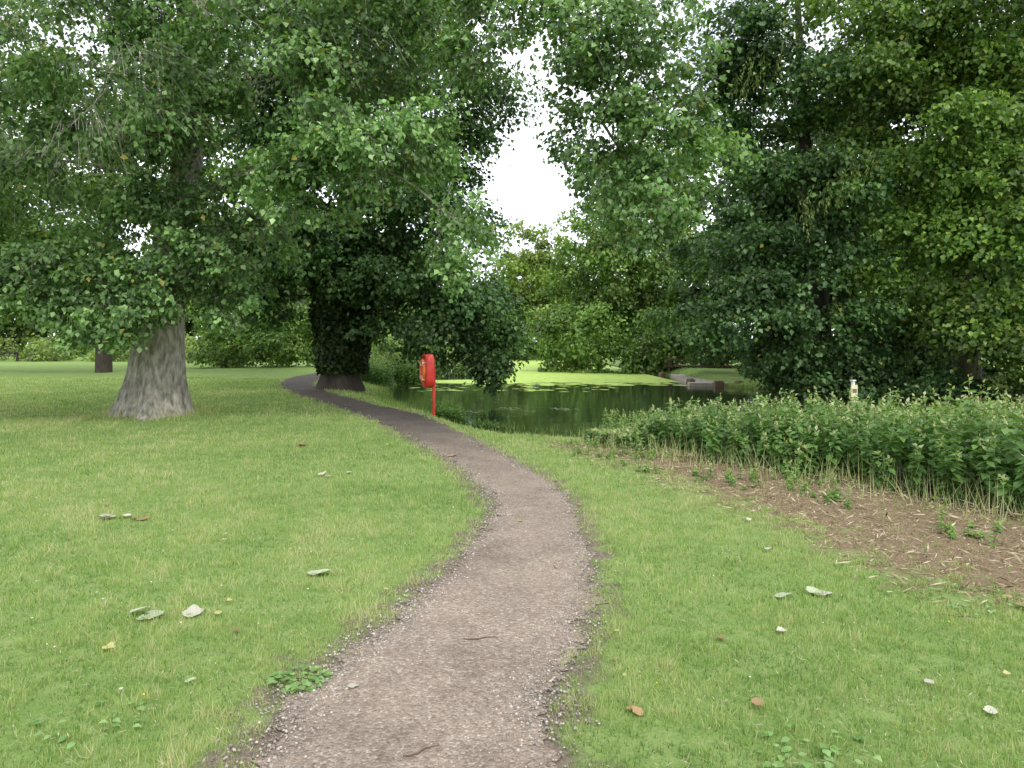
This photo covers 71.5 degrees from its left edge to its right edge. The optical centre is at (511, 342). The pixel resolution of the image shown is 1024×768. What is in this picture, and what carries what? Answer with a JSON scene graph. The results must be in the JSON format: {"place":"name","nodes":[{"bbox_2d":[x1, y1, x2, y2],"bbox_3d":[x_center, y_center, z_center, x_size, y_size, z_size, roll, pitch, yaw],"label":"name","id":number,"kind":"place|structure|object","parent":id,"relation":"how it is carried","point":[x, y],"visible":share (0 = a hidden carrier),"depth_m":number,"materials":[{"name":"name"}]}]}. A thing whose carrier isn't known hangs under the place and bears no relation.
{"place":"outdoors","nodes":[
{"label":"outdoors","id":0,"kind":"place"},
{"bbox_2d":[82,401,218,422],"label":"dry grass","id":1,"kind":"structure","parent":0,"point":[190,415],"depth_m":14.29,"materials":[{"name":"green plant"}]},
{"bbox_2d":[209,373,619,767],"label":"gravel path","id":2,"kind":"structure","parent":0,"point":[447,661],"depth_m":3.64,"materials":[{"name":"gravel"}]},
{"bbox_2d":[0,0,1014,338],"label":"sky","id":3,"kind":"structure","parent":0,"point":[531,190],"materials":[{"name":"white"}]},
{"bbox_2d":[0,343,1023,767],"bbox_3d":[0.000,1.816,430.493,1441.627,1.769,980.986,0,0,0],"label":"ground","id":4,"kind":"structure","parent":0,"point":[80,367],"depth_m":4.63,"materials":[{"name":"green plant"}]},
{"bbox_2d":[0,352,21,361],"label":"picnic table","id":5,"kind":"object","parent":4,"relation":"on","point":[16,356],"visible":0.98,"depth_m":58.41,"materials":[{"name":"brown wood"}]},
{"bbox_2d":[0,35,309,372],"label":"lime tree","id":6,"kind":"object","parent":4,"relation":"on","point":[103,362],"visible":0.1,"depth_m":35.58,"materials":[{"name":"green plant"}]},
{"bbox_2d":[0,331,405,361],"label":"hedge","id":7,"kind":"object","parent":4,"relation":"on","point":[43,349],"visible":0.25,"depth_m":60.50,"materials":[{"name":"green plant"}]},
{"bbox_2d":[185,299,380,367],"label":"shrub","id":8,"kind":"object","parent":4,"relation":"on","point":[246,349],"visible":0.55,"depth_m":44.80,"materials":[{"name":"green plant"}]},
{"bbox_2d":[96,0,555,396],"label":"ivy clad tree","id":9,"kind":"object","parent":4,"relation":"on","point":[350,284],"visible":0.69,"depth_m":23.10,"materials":[{"name":"green plant"}]},
{"bbox_2d":[360,354,398,385],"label":"waterside weeds","id":10,"kind":"object","parent":4,"relation":"on","point":[376,376],"visible":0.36,"depth_m":31.02,"materials":[{"name":"green plant"}]},
{"bbox_2d":[0,0,762,420],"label":"poplar tree","id":11,"kind":"object","parent":4,"relation":"on","point":[120,298],"visible":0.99,"depth_m":12.78,"materials":[{"name":"green plant"}]},
{"bbox_2d":[379,351,421,383],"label":"waterside weeds","id":12,"kind":"object","parent":4,"relation":"on","point":[404,374],"visible":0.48,"depth_m":34.32,"materials":[{"name":"green plant"}]},
{"bbox_2d":[420,354,434,415],"bbox_3d":[-2.007,1.200,16.998,0.344,1.840,0.720,0,0,-16],"label":"lifebuoy station","id":13,"kind":"object","parent":4,"relation":"on","point":[427,370],"visible":0.99,"depth_m":16.72,"materials":[{"name":"red plastic"}]},
{"bbox_2d":[369,336,509,379],"bbox_3d":[-4.388,1.231,42.930,6.270,3.682,17.194,0,0,27],"label":"shrub","id":14,"kind":"object","parent":4,"relation":"on","point":[387,348],"visible":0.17,"depth_m":37.84,"materials":[{"name":"green plant"}]},
{"bbox_2d":[430,398,468,424],"bbox_3d":[-1.513,1.696,17.287,0.965,0.752,0.919,0,0,0],"label":"nettle clump","id":15,"kind":"object","parent":4,"relation":"on","point":[453,415],"visible":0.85,"depth_m":17.08,"materials":[{"name":"green plant"}]},
{"bbox_2d":[472,416,498,429],"bbox_3d":[-0.578,1.894,16.373,0.690,0.385,0.602,0,0,-15],"label":"nettle clump","id":16,"kind":"object","parent":4,"relation":"on","point":[489,425],"visible":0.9,"depth_m":16.25,"materials":[{"name":"green plant"}]},
{"bbox_2d":[19,432,989,694],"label":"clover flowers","id":17,"kind":"object","parent":4,"relation":"on","point":[307,588],"visible":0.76,"depth_m":4.54,"materials":[{"name":"white plant"}]},
{"bbox_2d":[0,376,1023,767],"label":"grass","id":18,"kind":"structure","parent":4,"relation":"on","point":[418,556],"depth_m":4.70,"materials":[{"name":"green plant"}]},
{"bbox_2d":[0,200,1023,356],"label":"distant woodland","id":19,"kind":"object","parent":4,"relation":"on","point":[16,331],"visible":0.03,"depth_m":80.36,"materials":[{"name":"green plant"}]},
{"bbox_2d":[0,441,1023,767],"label":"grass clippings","id":20,"kind":"object","parent":4,"relation":"on","point":[430,579],"depth_m":3.64,"materials":[{"name":"green plant"}]},
{"bbox_2d":[298,304,745,359],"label":"hedge","id":21,"kind":"object","parent":4,"relation":"on","point":[530,357],"visible":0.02,"depth_m":78.78,"materials":[{"name":"green plant"}]},
{"bbox_2d":[21,410,1023,715],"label":"fallen leaves","id":22,"kind":"object","parent":4,"relation":"on","point":[193,608],"visible":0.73,"depth_m":4.19,"materials":[{"name":"beige plant"}]},
{"bbox_2d":[31,584,1023,767],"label":"broadleaf weeds","id":23,"kind":"object","parent":4,"relation":"on","point":[293,687],"visible":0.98,"depth_m":3.06,"materials":[{"name":"green plant"}]},
{"bbox_2d":[485,216,583,350],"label":"distant ash tree","id":24,"kind":"object","parent":4,"relation":"on","point":[525,262],"visible":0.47,"depth_m":85.41,"materials":[{"name":"green plant"}]},
{"bbox_2d":[602,408,649,429],"bbox_3d":[2.108,1.557,13.207,0.958,0.719,1.106,0,0,0],"label":"nettle clump","id":25,"kind":"object","parent":4,"relation":"on","point":[621,422],"visible":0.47,"depth_m":13.16,"materials":[{"name":"green plant"}]},
{"bbox_2d":[521,121,736,374],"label":"weeping willow tree","id":26,"kind":"object","parent":4,"relation":"on","point":[627,299],"visible":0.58,"depth_m":47.74,"materials":[{"name":"green plant"}]},
{"bbox_2d":[403,525,982,755],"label":"twigs","id":27,"kind":"object","parent":4,"relation":"on","point":[495,636],"visible":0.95,"depth_m":3.79,"materials":[{"name":"brown wood"}]},
{"bbox_2d":[367,370,1021,435],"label":"bank grass","id":28,"kind":"structure","parent":4,"relation":"on","point":[398,405],"depth_m":23.98,"materials":[{"name":"green plant"}]},
{"bbox_2d":[658,372,743,386],"bbox_3d":[9.560,2.025,36.544,3.261,0.610,9.468,0,0,7],"label":"stone landing","id":29,"kind":"object","parent":4,"relation":"on","point":[692,381],"visible":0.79,"depth_m":33.15,"materials":[{"name":"grey stone"}]},
{"bbox_2d":[666,357,742,372],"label":"wooden fence","id":30,"kind":"object","parent":4,"relation":"on","point":[668,360],"visible":0.3,"depth_m":43.38,"materials":[{"name":"brown wood"}]},
{"bbox_2d":[544,438,1023,609],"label":"straw mulch","id":31,"kind":"object","parent":4,"relation":"on","point":[939,560],"visible":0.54,"depth_m":6.38,"materials":[{"name":"brown plant"}]},
{"bbox_2d":[565,435,1003,546],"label":"weeds","id":32,"kind":"object","parent":4,"relation":"on","point":[836,495],"visible":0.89,"depth_m":8.09,"materials":[{"name":"green plant"}]},
{"bbox_2d":[570,375,1023,526],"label":"nettle bed","id":33,"kind":"object","parent":4,"relation":"on","point":[952,444],"visible":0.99,"depth_m":8.70,"materials":[{"name":"green plant"}]},
{"bbox_2d":[662,0,961,400],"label":"sycamore tree","id":34,"kind":"object","parent":4,"relation":"on","point":[778,296],"visible":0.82,"depth_m":24.79,"materials":[{"name":"green plant"}]},
{"bbox_2d":[730,38,884,242],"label":"willow branches","id":35,"kind":"object","parent":34,"relation":"attached to","point":[840,196],"visible":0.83,"depth_m":23.41,"materials":[{"name":"green plant"}]},
{"bbox_2d":[641,11,1023,378],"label":"oak tree","id":36,"kind":"object","parent":4,"relation":"on","point":[774,208],"visible":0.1,"depth_m":34.36,"materials":[{"name":"green plant"}]},
{"bbox_2d":[683,311,1023,403],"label":"shrub","id":37,"kind":"object","parent":4,"relation":"on","point":[944,377],"visible":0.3,"depth_m":24.27,"materials":[{"name":"green plant"}]},
{"bbox_2d":[850,380,857,402],"bbox_3d":[7.001,1.456,14.596,0.150,1.378,0.097,0,0,-14],"label":"marker sign","id":38,"kind":"object","parent":4,"relation":"on","point":[854,387],"visible":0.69,"depth_m":14.56,"materials":[{"name":"white paint"}]},
{"bbox_2d":[771,0,1023,398],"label":"alder tree","id":39,"kind":"object","parent":4,"relation":"on","point":[953,230],"visible":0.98,"depth_m":23.08,"materials":[{"name":"green plant"}]},
{"bbox_2d":[974,394,1023,411],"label":"willowherb","id":40,"kind":"object","parent":4,"relation":"on","point":[1017,405],"visible":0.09,"depth_m":13.47,"materials":[{"name":"green plant"}]},
{"bbox_2d":[387,366,1022,437],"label":"pond water","id":41,"kind":"structure","parent":0,"point":[583,411],"depth_m":23.88,"materials":[{"name":"green liquid"}]},
{"bbox_2d":[409,359,687,391],"bbox_3d":[1.887,1.973,58.199,13.025,0.006,59.602,0,0,0],"label":"duckweed","id":42,"kind":"object","parent":41,"relation":"on","point":[528,374],"visible":0.74,"depth_m":39.06,"materials":[{"name":"green plant"}]}
]}

